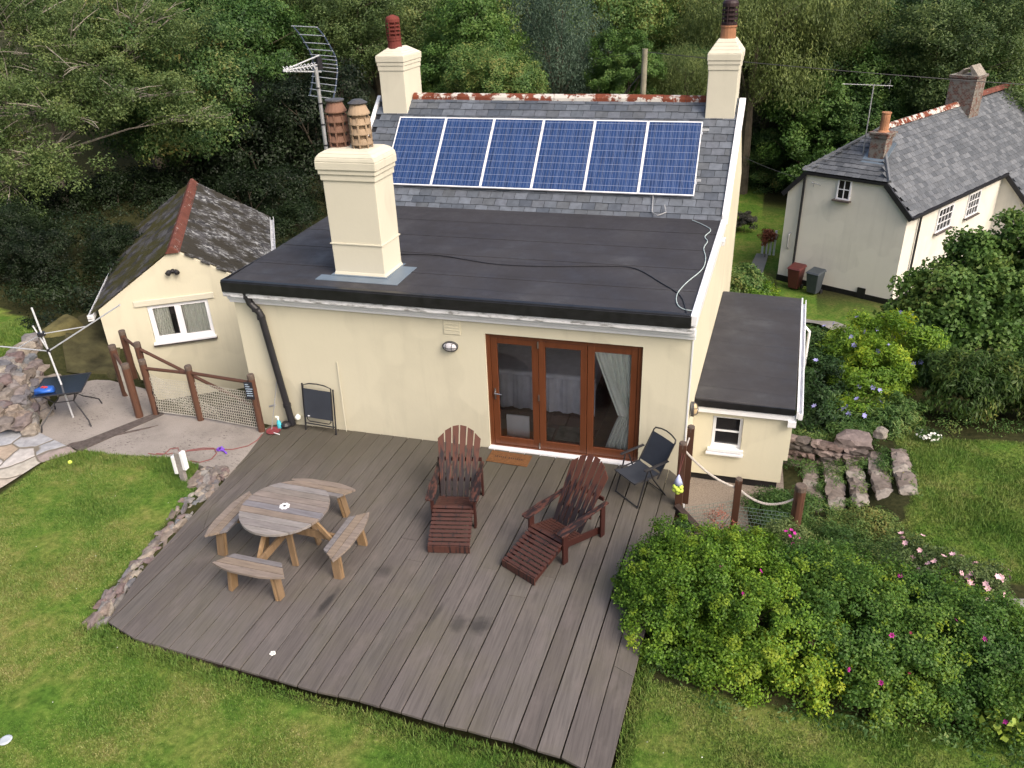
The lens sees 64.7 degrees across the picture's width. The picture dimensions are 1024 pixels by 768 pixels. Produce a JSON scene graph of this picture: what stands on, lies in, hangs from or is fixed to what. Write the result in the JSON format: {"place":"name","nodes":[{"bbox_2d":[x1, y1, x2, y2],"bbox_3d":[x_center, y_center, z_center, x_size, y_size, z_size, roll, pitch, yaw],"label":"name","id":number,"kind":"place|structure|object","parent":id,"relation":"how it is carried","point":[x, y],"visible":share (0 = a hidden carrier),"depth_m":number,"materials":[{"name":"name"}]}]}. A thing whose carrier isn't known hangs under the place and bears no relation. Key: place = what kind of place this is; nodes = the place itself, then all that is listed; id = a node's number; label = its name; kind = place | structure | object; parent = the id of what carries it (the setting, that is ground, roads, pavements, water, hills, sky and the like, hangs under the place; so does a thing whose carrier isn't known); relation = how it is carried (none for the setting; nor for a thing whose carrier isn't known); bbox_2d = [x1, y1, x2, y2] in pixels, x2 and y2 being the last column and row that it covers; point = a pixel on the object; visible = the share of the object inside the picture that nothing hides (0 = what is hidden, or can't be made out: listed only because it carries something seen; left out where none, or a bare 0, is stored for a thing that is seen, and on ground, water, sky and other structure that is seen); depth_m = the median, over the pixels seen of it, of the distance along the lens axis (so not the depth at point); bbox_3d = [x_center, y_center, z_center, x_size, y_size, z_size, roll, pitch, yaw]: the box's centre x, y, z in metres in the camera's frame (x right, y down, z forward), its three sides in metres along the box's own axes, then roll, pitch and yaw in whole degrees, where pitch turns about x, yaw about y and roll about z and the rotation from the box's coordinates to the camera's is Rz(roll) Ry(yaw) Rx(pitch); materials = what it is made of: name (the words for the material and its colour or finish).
{"place":"outdoors","nodes":[
{"label":"outdoors","id":0,"kind":"place"},
{"bbox_2d":[0,430,76,487],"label":"path","id":1,"kind":"structure","parent":0,"point":[20,455],"depth_m":14.09,"materials":[{"name":"stone"}]},
{"bbox_2d":[40,449,198,489],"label":"edge grass","id":2,"kind":"structure","parent":0,"point":[87,455],"depth_m":13.74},
{"bbox_2d":[40,380,266,480],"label":"patio","id":3,"kind":"structure","parent":0,"point":[183,432],"depth_m":14.68,"materials":[{"name":"concrete"}]},
{"bbox_2d":[0,304,120,417],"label":"rotary airer","id":4,"kind":"object","parent":3,"relation":"on","point":[41,333],"visible":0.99,"depth_m":14.63,"materials":[{"name":"metal"}]},
{"bbox_2d":[31,372,101,432],"bbox_3d":[-8.264,0.322,15.021,0.864,0.712,0.925,-8,29,-10],"label":"glass table","id":5,"kind":"object","parent":3,"relation":"on","point":[72,384],"visible":0.98,"depth_m":14.87,"materials":[{"name":"glass"}]},
{"bbox_2d":[62,312,119,380],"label":"mossy ramp","id":6,"kind":"structure","parent":3,"relation":"on","point":[86,350],"depth_m":17.07,"materials":[{"name":"plant"}]},
{"bbox_2d":[66,410,163,451],"bbox_3d":[-7.138,0.912,14.628,1.774,0.062,0.504,-25,35,-36],"label":"patio strip","id":7,"kind":"object","parent":3,"relation":"on","point":[93,441],"visible":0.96,"depth_m":14.61,"materials":[{"name":"stone"}]},
{"bbox_2d":[138,358,264,432],"bbox_3d":[-5.601,0.256,14.653,2.430,1.295,0.173,7,29,17],"label":"net fence","id":8,"kind":"object","parent":3,"relation":"on","point":[188,372],"visible":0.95,"depth_m":14.64,"materials":[{"name":"wood"}]},
{"bbox_2d":[0,13,1023,767],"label":"ground","id":9,"kind":"structure","parent":0,"point":[768,209],"depth_m":9.80,"materials":[{"name":"plant"}]},
{"bbox_2d":[0,316,32,356],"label":"lawn grass","id":10,"kind":"structure","parent":9,"relation":"on","point":[6,328],"depth_m":17.00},
{"bbox_2d":[0,201,47,264],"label":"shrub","id":11,"kind":"object","parent":9,"relation":"on","point":[5,213],"visible":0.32,"depth_m":20.12,"materials":[{"name":"green plant"}]},
{"bbox_2d":[0,332,61,436],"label":"rubble wall","id":12,"kind":"structure","parent":9,"relation":"on","point":[22,412],"depth_m":15.24,"materials":[{"name":"stone"}]},
{"bbox_2d":[0,216,77,298],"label":"bush","id":13,"kind":"object","parent":9,"relation":"on","point":[24,250],"visible":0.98,"depth_m":19.08,"materials":[{"name":"green plant"}]},
{"bbox_2d":[0,178,78,215],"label":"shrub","id":14,"kind":"object","parent":9,"relation":"on","point":[30,198],"visible":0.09,"depth_m":24.93,"materials":[{"name":"green plant"}]},
{"bbox_2d":[42,314,84,337],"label":"mossy block","id":15,"kind":"structure","parent":9,"relation":"on","point":[64,321],"depth_m":17.35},
{"bbox_2d":[0,195,127,329],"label":"undergrowth","id":16,"kind":"object","parent":9,"relation":"on","point":[66,284],"visible":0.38,"depth_m":19.13,"materials":[{"name":"green plant"}]},
{"bbox_2d":[33,162,175,218],"bbox_3d":[-13.107,-2.842,27.643,4.167,9.318,3.908,1,28,6],"label":"bush","id":17,"kind":"object","parent":9,"relation":"on","point":[109,183],"visible":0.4,"depth_m":25.24,"materials":[{"name":"green plant"}]},
{"bbox_2d":[0,0,221,170],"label":"broadleaf tree","id":18,"kind":"object","parent":9,"relation":"on","point":[153,161],"visible":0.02,"depth_m":30.56,"materials":[{"name":"green plant"}]},
{"bbox_2d":[82,222,142,268],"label":"bush","id":19,"kind":"object","parent":9,"relation":"on","point":[111,242],"visible":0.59,"depth_m":20.18,"materials":[{"name":"green plant"}]},
{"bbox_2d":[0,0,231,222],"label":"twiggy tree","id":20,"kind":"object","parent":9,"relation":"on","point":[28,92],"visible":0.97,"depth_m":23.47,"materials":[{"name":"green plant"}]},
{"bbox_2d":[108,344,143,417],"bbox_3d":[-7.305,-0.008,15.307,0.142,1.255,1.223,-20,33,-30],"label":"side net fence","id":21,"kind":"object","parent":9,"relation":"on","point":[125,379],"visible":0.94,"depth_m":15.04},
{"bbox_2d":[96,160,212,191],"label":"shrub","id":22,"kind":"object","parent":9,"relation":"on","point":[173,173],"visible":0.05,"depth_m":27.63,"materials":[{"name":"green plant"}]},
{"bbox_2d":[82,465,229,629],"bbox_3d":[-5.145,2.288,11.955,0.648,0.211,3.712,2,28,7],"label":"stone edging","id":23,"kind":"object","parent":9,"relation":"on","point":[208,479],"visible":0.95,"depth_m":11.87,"materials":[{"name":"stone"}]},
{"bbox_2d":[57,0,272,181],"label":"broadleaf tree","id":24,"kind":"object","parent":9,"relation":"on","point":[151,143],"visible":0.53,"depth_m":26.03,"materials":[{"name":"green plant"}]},
{"bbox_2d":[170,450,188,480],"bbox_3d":[-5.367,1.336,13.098,0.230,0.580,0.100,6,29,14],"label":"socket post","id":25,"kind":"object","parent":9,"relation":"on","point":[179,461],"visible":1,"depth_m":13.03,"materials":[{"name":"white plastic"}]},
{"bbox_2d":[87,178,275,399],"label":"outbuilding","id":26,"kind":"structure","parent":9,"relation":"on","point":[203,240],"depth_m":17.74,"materials":[{"name":"paint"}]},
{"bbox_2d":[147,299,217,346],"bbox_3d":[-7.135,-1.331,17.465,1.310,0.905,0.190,-9,29,-13],"label":"window","id":27,"kind":"structure","parent":26,"relation":"in","point":[183,337],"depth_m":17.53,"materials":[{"name":"white plastic"}]},
{"bbox_2d":[121,169,242,219],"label":"bush","id":28,"kind":"object","parent":9,"relation":"on","point":[170,192],"visible":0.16,"depth_m":25.56,"materials":[{"name":"green plant"}]},
{"bbox_2d":[118,329,252,419],"bbox_3d":[-6.368,0.207,15.839,3.289,2.115,0.422,11,31,23],"label":"wooden fence","id":29,"kind":"object","parent":9,"relation":"on","point":[136,345],"visible":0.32,"depth_m":15.83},
{"bbox_2d":[148,0,332,157],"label":"broadleaf tree","id":30,"kind":"object","parent":9,"relation":"on","point":[252,18],"visible":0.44,"depth_m":31.72,"materials":[{"name":"green plant"}]},
{"bbox_2d":[159,86,329,200],"bbox_3d":[-9.445,-3.902,31.120,5.862,13.976,6.251,19,35,34],"label":"broadleaf tree","id":31,"kind":"object","parent":9,"relation":"on","point":[236,160],"visible":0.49,"depth_m":27.55,"materials":[{"name":"green plant"}]},
{"bbox_2d":[197,160,323,215],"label":"bush","id":32,"kind":"object","parent":9,"relation":"on","point":[260,191],"visible":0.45,"depth_m":26.14,"materials":[{"name":"green plant"}]},
{"bbox_2d":[254,196,323,238],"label":"bush","id":33,"kind":"object","parent":9,"relation":"on","point":[284,224],"visible":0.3,"depth_m":24.62,"materials":[{"name":"green plant"}]},
{"bbox_2d":[232,55,374,201],"bbox_3d":[-7.299,-5.889,30.726,5.417,12.113,5.080,-16,31,-24],"label":"broadleaf tree","id":34,"kind":"object","parent":9,"relation":"on","point":[274,113],"visible":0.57,"depth_m":27.78,"materials":[{"name":"green plant"}]},
{"bbox_2d":[73,616,570,767],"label":"edge grass","id":35,"kind":"structure","parent":9,"relation":"on","point":[228,676],"depth_m":9.38,"materials":[{"name":"plant"}]},
{"bbox_2d":[241,0,405,95],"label":"broadleaf tree","id":36,"kind":"object","parent":9,"relation":"on","point":[337,33],"visible":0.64,"depth_m":34.05,"materials":[{"name":"green plant"}]},
{"bbox_2d":[127,462,650,747],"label":"deck joists","id":37,"kind":"object","parent":9,"relation":"on","point":[214,664],"visible":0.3,"depth_m":9.93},
{"bbox_2d":[108,424,676,767],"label":"deck","id":38,"kind":"structure","parent":37,"relation":"on","point":[364,622],"depth_m":10.57,"materials":[{"name":"wood"}]},
{"bbox_2d":[204,478,369,600],"bbox_3d":[-3.146,2.031,11.402,2.152,0.779,2.152,7,29,16],"label":"picnic table","id":39,"kind":"object","parent":38,"relation":"on","point":[282,511],"visible":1,"depth_m":11.15,"materials":[{"name":"brown wood"}]},
{"bbox_2d":[301,383,336,434],"bbox_3d":[-3.413,0.433,14.228,0.647,0.942,0.086,8,23,18],"label":"folded chair","id":40,"kind":"object","parent":38,"relation":"on","point":[317,404],"visible":1,"depth_m":14.19,"materials":[{"name":"fabric"}]},
{"bbox_2d":[425,425,483,552],"bbox_3d":[-0.844,1.504,11.851,0.780,1.126,1.652,0,28,5],"label":"adirondack chair","id":41,"kind":"object","parent":38,"relation":"on","point":[448,506],"visible":1,"depth_m":12.08,"materials":[{"name":"wood"}]},
{"bbox_2d":[486,450,531,466],"bbox_3d":[-0.046,1.239,13.464,0.710,0.020,0.330,7,29,16],"label":"doormat","id":42,"kind":"object","parent":38,"relation":"on","point":[516,459],"visible":1,"depth_m":13.45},
{"bbox_2d":[502,454,608,585],"bbox_3d":[0.628,1.805,11.186,0.780,1.126,1.652,23,37,38],"label":"adirondack chair","id":43,"kind":"object","parent":38,"relation":"on","point":[558,533],"visible":1,"depth_m":11.30,"materials":[{"name":"wood"}]},
{"bbox_2d":[614,427,675,508],"bbox_3d":[2.027,1.247,12.293,0.814,0.988,0.610,-18,32,-27],"label":"folding chair","id":44,"kind":"object","parent":38,"relation":"on","point":[656,451],"visible":1,"depth_m":12.30,"materials":[{"name":"black paint"}]},
{"bbox_2d":[317,0,472,81],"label":"broadleaf tree","id":45,"kind":"object","parent":9,"relation":"on","point":[415,16],"visible":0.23,"depth_m":36.83,"materials":[{"name":"green plant"}]},
{"bbox_2d":[417,0,529,92],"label":"broadleaf tree","id":46,"kind":"object","parent":9,"relation":"on","point":[477,20],"visible":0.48,"depth_m":31.13,"materials":[{"name":"green plant"}]},
{"bbox_2d":[434,37,551,93],"bbox_3d":[-0.622,-8.415,31.119,4.497,9.063,4.433,9,30,19],"label":"broadleaf tree","id":47,"kind":"object","parent":9,"relation":"on","point":[505,74],"visible":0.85,"depth_m":28.84,"materials":[{"name":"green plant"}]},
{"bbox_2d":[451,0,569,69],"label":"broadleaf tree","id":48,"kind":"object","parent":9,"relation":"on","point":[503,8],"visible":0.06,"depth_m":40.75,"materials":[{"name":"green plant"}]},
{"bbox_2d":[220,0,810,507],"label":"house","id":49,"kind":"structure","parent":9,"relation":"on","point":[362,302],"depth_m":13.73,"materials":[{"name":"white paint"}]},
{"bbox_2d":[283,26,337,149],"bbox_3d":[-3.418,-4.202,14.045,0.720,3.688,0.845,22,36,37],"label":"television aerial","id":50,"kind":"object","parent":49,"relation":"on","point":[317,67],"visible":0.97,"depth_m":13.64,"materials":[{"name":"grey metal"}]},
{"bbox_2d":[490,337,539,447],"bbox_3d":[0.056,0.170,13.241,0.782,2.000,0.136,6,29,14],"label":"door","id":51,"kind":"structure","parent":49,"relation":"in","point":[499,438],"depth_m":13.26,"materials":[{"name":"brown wood"}]},
{"bbox_2d":[498,343,601,415],"bbox_3d":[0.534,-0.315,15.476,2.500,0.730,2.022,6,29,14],"label":"curtain","id":52,"kind":"object","parent":49,"relation":"on","point":[563,367],"visible":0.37,"depth_m":14.68,"materials":[{"name":"fabric"}]},
{"bbox_2d":[537,341,587,453],"bbox_3d":[0.819,0.234,13.070,0.794,2.000,0.079,6,29,14],"label":"door","id":53,"kind":"structure","parent":49,"relation":"in","point":[544,443],"depth_m":13.06,"materials":[{"name":"brown wood"}]},
{"bbox_2d":[586,345,638,459],"bbox_3d":[1.589,0.307,12.879,0.782,2.000,0.060,6,29,14],"label":"door","id":54,"kind":"structure","parent":49,"relation":"in","point":[593,450],"depth_m":12.84,"materials":[{"name":"brown wood"}]},
{"bbox_2d":[707,416,743,453],"bbox_3d":[3.663,0.840,13.777,0.597,0.670,0.160,6,29,14],"label":"window","id":55,"kind":"structure","parent":49,"relation":"in","point":[726,431],"depth_m":13.82,"materials":[{"name":"white paint"}]},
{"bbox_2d":[497,0,618,93],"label":"grey green tree","id":56,"kind":"object","parent":9,"relation":"on","point":[571,49],"visible":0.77,"depth_m":34.11,"materials":[{"name":"green plant"}]},
{"bbox_2d":[539,0,682,92],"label":"broadleaf tree","id":57,"kind":"object","parent":9,"relation":"on","point":[632,15],"visible":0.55,"depth_m":39.40,"materials":[{"name":"green plant"}]},
{"bbox_2d":[581,26,667,94],"bbox_3d":[4.889,-11.039,35.077,3.710,8.355,3.537,14,32,27],"label":"broadleaf tree","id":58,"kind":"object","parent":9,"relation":"on","point":[607,76],"visible":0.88,"depth_m":33.17,"materials":[{"name":"green plant"}]},
{"bbox_2d":[615,635,672,767],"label":"edge grass","id":59,"kind":"structure","parent":9,"relation":"on","point":[628,720],"depth_m":9.16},
{"bbox_2d":[639,38,708,94],"bbox_3d":[7.624,-10.433,35.922,4.284,9.364,3.906,6,29,16],"label":"willow tree","id":60,"kind":"object","parent":9,"relation":"on","point":[675,82],"visible":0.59,"depth_m":33.73,"materials":[{"name":"green plant"}]},
{"bbox_2d":[624,0,761,60],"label":"broadleaf tree","id":61,"kind":"object","parent":9,"relation":"on","point":[676,9],"visible":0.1,"depth_m":44.13,"materials":[{"name":"green plant"}]},
{"bbox_2d":[685,465,783,536],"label":"gravel","id":62,"kind":"structure","parent":9,"relation":"on","point":[703,493],"depth_m":13.82,"materials":[{"name":"gravel"}]},
{"bbox_2d":[610,513,863,720],"bbox_3d":[2.737,2.621,10.003,3.143,1.515,2.579,6,29,14],"label":"rose bush","id":63,"kind":"object","parent":9,"relation":"on","point":[700,574],"visible":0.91,"depth_m":9.58,"materials":[{"name":"green plant"}]},
{"bbox_2d":[674,424,806,532],"bbox_3d":[3.429,1.757,12.177,1.884,2.195,0.574,6,29,14],"label":"rope fence","id":64,"kind":"object","parent":9,"relation":"on","point":[686,450],"visible":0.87,"depth_m":12.21,"materials":[{"name":"wood"}]},
{"bbox_2d":[729,262,774,293],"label":"round shrub","id":65,"kind":"object","parent":9,"relation":"on","point":[745,277],"visible":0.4,"depth_m":25.55,"materials":[{"name":"green plant"}]},
{"bbox_2d":[664,0,862,194],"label":"willow tree","id":66,"kind":"object","parent":9,"relation":"on","point":[709,21],"visible":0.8,"depth_m":38.90,"materials":[{"name":"green plant"}]},
{"bbox_2d":[743,119,792,194],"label":"broadleaf tree","id":67,"kind":"object","parent":9,"relation":"on","point":[759,134],"visible":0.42,"depth_m":43.23,"materials":[{"name":"green plant"}]},
{"bbox_2d":[748,117,832,192],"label":"broadleaf tree","id":68,"kind":"object","parent":9,"relation":"on","point":[783,181],"visible":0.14,"depth_m":43.41,"materials":[{"name":"green plant"}]},
{"bbox_2d":[787,262,806,288],"bbox_3d":[10.955,-4.134,31.194,0.541,0.967,0.656,22,36,37],"label":"wheelie bin","id":69,"kind":"object","parent":9,"relation":"on","point":[796,271],"visible":1,"depth_m":31.00,"materials":[{"name":"red plastic"}]},
{"bbox_2d":[758,514,836,568],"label":"mauve plant","id":70,"kind":"object","parent":9,"relation":"on","point":[786,528],"visible":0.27,"depth_m":10.94,"materials":[{"name":"green plant"}]},
{"bbox_2d":[674,417,923,533],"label":"weeds","id":71,"kind":"object","parent":9,"relation":"on","point":[864,463],"visible":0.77,"depth_m":14.08,"materials":[{"name":"green plant"}]},
{"bbox_2d":[806,267,826,293],"bbox_3d":[11.492,-3.881,30.663,0.656,0.967,0.541,-25,36,-36],"label":"wheelie bin","id":72,"kind":"object","parent":9,"relation":"on","point":[815,278],"visible":1,"depth_m":30.48,"materials":[{"name":"grey plastic"}]},
{"bbox_2d":[783,434,868,468],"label":"retaining wall","id":73,"kind":"structure","parent":9,"relation":"on","point":[823,450],"depth_m":14.47,"materials":[{"name":"stone"}]},
{"bbox_2d":[834,429,873,449],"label":"stone block","id":74,"kind":"structure","parent":73,"relation":"on","point":[848,438],"depth_m":14.25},
{"bbox_2d":[795,324,860,437],"bbox_3d":[6.442,-0.076,16.868,1.736,1.584,4.795,6,29,14],"label":"hedge shrub","id":75,"kind":"object","parent":9,"relation":"on","point":[816,387],"visible":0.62,"depth_m":15.95,"materials":[{"name":"green plant"}]},
{"bbox_2d":[637,329,1023,767],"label":"weedy growth","id":76,"kind":"object","parent":9,"relation":"on","point":[945,736],"visible":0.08,"depth_m":9.00,"materials":[{"name":"green plant"}]},
{"bbox_2d":[755,38,909,182],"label":"broadleaf tree","id":77,"kind":"object","parent":9,"relation":"on","point":[793,134],"visible":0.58,"depth_m":40.20,"materials":[{"name":"green plant"}]},
{"bbox_2d":[759,0,906,153],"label":"willow tree","id":78,"kind":"object","parent":9,"relation":"on","point":[824,38],"visible":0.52,"depth_m":39.13,"materials":[{"name":"green plant"}]},
{"bbox_2d":[734,485,936,583],"bbox_3d":[4.480,2.283,12.297,3.726,1.016,3.200,6,29,14],"label":"ground cover","id":79,"kind":"object","parent":9,"relation":"on","point":[842,529],"visible":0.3,"depth_m":12.46,"materials":[{"name":"green plant"}]},
{"bbox_2d":[801,448,918,511],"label":"garden steps","id":80,"kind":"structure","parent":9,"relation":"on","point":[881,487],"depth_m":13.65,"materials":[{"name":"stone"}]},
{"bbox_2d":[795,389,931,457],"bbox_3d":[6.511,0.819,15.116,2.765,1.212,1.329,-8,29,-11],"label":"fern clump","id":81,"kind":"object","parent":9,"relation":"on","point":[908,421],"visible":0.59,"depth_m":14.94,"materials":[{"name":"green plant"}]},
{"bbox_2d":[802,72,941,143],"bbox_3d":[18.526,-9.596,43.453,6.649,13.594,6.745,24,37,39],"label":"broadleaf tree","id":82,"kind":"object","parent":9,"relation":"on","point":[846,118],"visible":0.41,"depth_m":39.61,"materials":[{"name":"green plant"}]},
{"bbox_2d":[760,536,984,732],"bbox_3d":[4.286,2.892,9.624,2.572,1.497,2.508,6,29,14],"label":"rose bush","id":83,"kind":"object","parent":9,"relation":"on","point":[859,595],"visible":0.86,"depth_m":9.10,"materials":[{"name":"green plant"}]},
{"bbox_2d":[765,0,980,111],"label":"broadleaf tree","id":84,"kind":"object","parent":9,"relation":"on","point":[885,34],"visible":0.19,"depth_m":40.15,"materials":[{"name":"green plant"}]},
{"bbox_2d":[815,307,951,427],"bbox_3d":[7.399,-0.351,16.052,2.552,1.888,3.652,6,29,14],"label":"bush","id":85,"kind":"object","parent":9,"relation":"on","point":[882,353],"visible":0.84,"depth_m":15.94,"materials":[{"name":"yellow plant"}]},
{"bbox_2d":[776,63,1023,304],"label":"neighbour house","id":86,"kind":"structure","parent":9,"relation":"on","point":[899,197],"depth_m":30.23,"materials":[{"name":"paint"}]},
{"bbox_2d":[933,202,954,235],"bbox_3d":[16.215,-6.177,30.217,1.371,0.970,0.159,-24,35,-35],"label":"window","id":87,"kind":"structure","parent":86,"relation":"in","point":[944,216],"depth_m":30.22,"materials":[{"name":"white paint"}]},
{"bbox_2d":[871,531,1015,602],"bbox_3d":[5.634,2.608,10.604,1.667,1.034,1.421,21,36,36],"label":"pink rose","id":88,"kind":"object","parent":9,"relation":"on","point":[962,571],"visible":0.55,"depth_m":10.54,"materials":[{"name":"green plant"}]},
{"bbox_2d":[870,0,1023,113],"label":"broadleaf tree","id":89,"kind":"object","parent":9,"relation":"on","point":[971,49],"visible":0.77,"depth_m":37.03,"materials":[{"name":"green plant"}]},
{"bbox_2d":[872,204,1023,356],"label":"hazel tree","id":90,"kind":"object","parent":9,"relation":"on","point":[978,303],"visible":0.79,"depth_m":17.04,"materials":[{"name":"green plant"}]},
{"bbox_2d":[891,564,1023,753],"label":"rose bush","id":91,"kind":"object","parent":9,"relation":"on","point":[999,653],"visible":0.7,"depth_m":8.85,"materials":[{"name":"green plant"}]},
{"bbox_2d":[892,430,1023,584],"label":"lawn grass","id":92,"kind":"structure","parent":9,"relation":"on","point":[972,461],"depth_m":12.97,"materials":[{"name":"plant"}]},
{"bbox_2d":[908,345,1023,422],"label":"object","id":93,"kind":"object","parent":9,"relation":"on","point":[990,383],"visible":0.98,"depth_m":14.68,"materials":[{"name":"green plant"}]},
{"bbox_2d":[925,47,1023,110],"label":"broadleaf tree","id":94,"kind":"object","parent":9,"relation":"on","point":[992,63],"visible":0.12,"depth_m":36.31,"materials":[{"name":"green plant"}]},
{"bbox_2d":[972,702,1023,745],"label":"yellow leaf plant","id":95,"kind":"object","parent":9,"relation":"on","point":[998,730],"visible":0.63,"depth_m":8.62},
{"bbox_2d":[506,414,529,437],"bbox_3d":[0.107,0.731,13.919,0.400,0.440,0.030,6,29,14],"label":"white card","id":96,"kind":"object","parent":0,"point":[518,425],"visible":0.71,"depth_m":13.89,"materials":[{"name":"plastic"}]},
{"bbox_2d":[547,426,579,441],"bbox_3d":[0.857,0.865,14.081,0.850,0.018,0.500,6,29,14],"label":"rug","id":97,"kind":"object","parent":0,"point":[568,433],"visible":0.54,"depth_m":14.05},
{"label":"rails","id":98,"kind":"object","parent":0,"visible":0},
{"bbox_2d":[392,117,445,185],"bbox_3d":[-2.037,-4.922,17.049,1.081,0.042,1.680,6,72,14],"label":"solar panel","id":99,"kind":"object","parent":98,"relation":"attached to","point":[416,144],"visible":0.81,"depth_m":17.04,"materials":[{"name":"blue glass"}]},
{"bbox_2d":[431,117,494,187],"bbox_3d":[-1.010,-4.818,16.784,1.081,0.042,1.680,6,72,14],"label":"solar panel","id":100,"kind":"object","parent":98,"relation":"attached to","point":[462,154],"visible":1,"depth_m":16.77,"materials":[{"name":"glass"}]},
{"bbox_2d":[480,118,543,189],"bbox_3d":[0.017,-4.713,16.518,1.081,0.042,1.680,6,72,14],"label":"solar panel","id":101,"kind":"object","parent":98,"relation":"attached to","point":[511,157],"visible":1,"depth_m":16.50,"materials":[{"name":"glass"}]},
{"bbox_2d":[531,119,594,191],"bbox_3d":[1.044,-4.609,16.252,1.081,0.042,1.680,6,72,14],"label":"solar panel","id":102,"kind":"object","parent":98,"relation":"attached to","point":[562,160],"visible":1,"depth_m":16.24,"materials":[{"name":"glass"}]},
{"bbox_2d":[583,120,647,194],"bbox_3d":[2.071,-4.505,15.986,1.081,0.042,1.680,6,72,14],"label":"solar panel","id":103,"kind":"object","parent":98,"relation":"attached to","point":[616,157],"visible":1,"depth_m":15.97,"materials":[{"name":"glass"}]},
{"bbox_2d":[638,121,702,196],"bbox_3d":[3.098,-4.401,15.720,1.081,0.042,1.680,6,72,14],"label":"solar panel","id":104,"kind":"object","parent":98,"relation":"attached to","point":[670,159],"visible":1,"depth_m":15.71,"materials":[{"name":"glass"}]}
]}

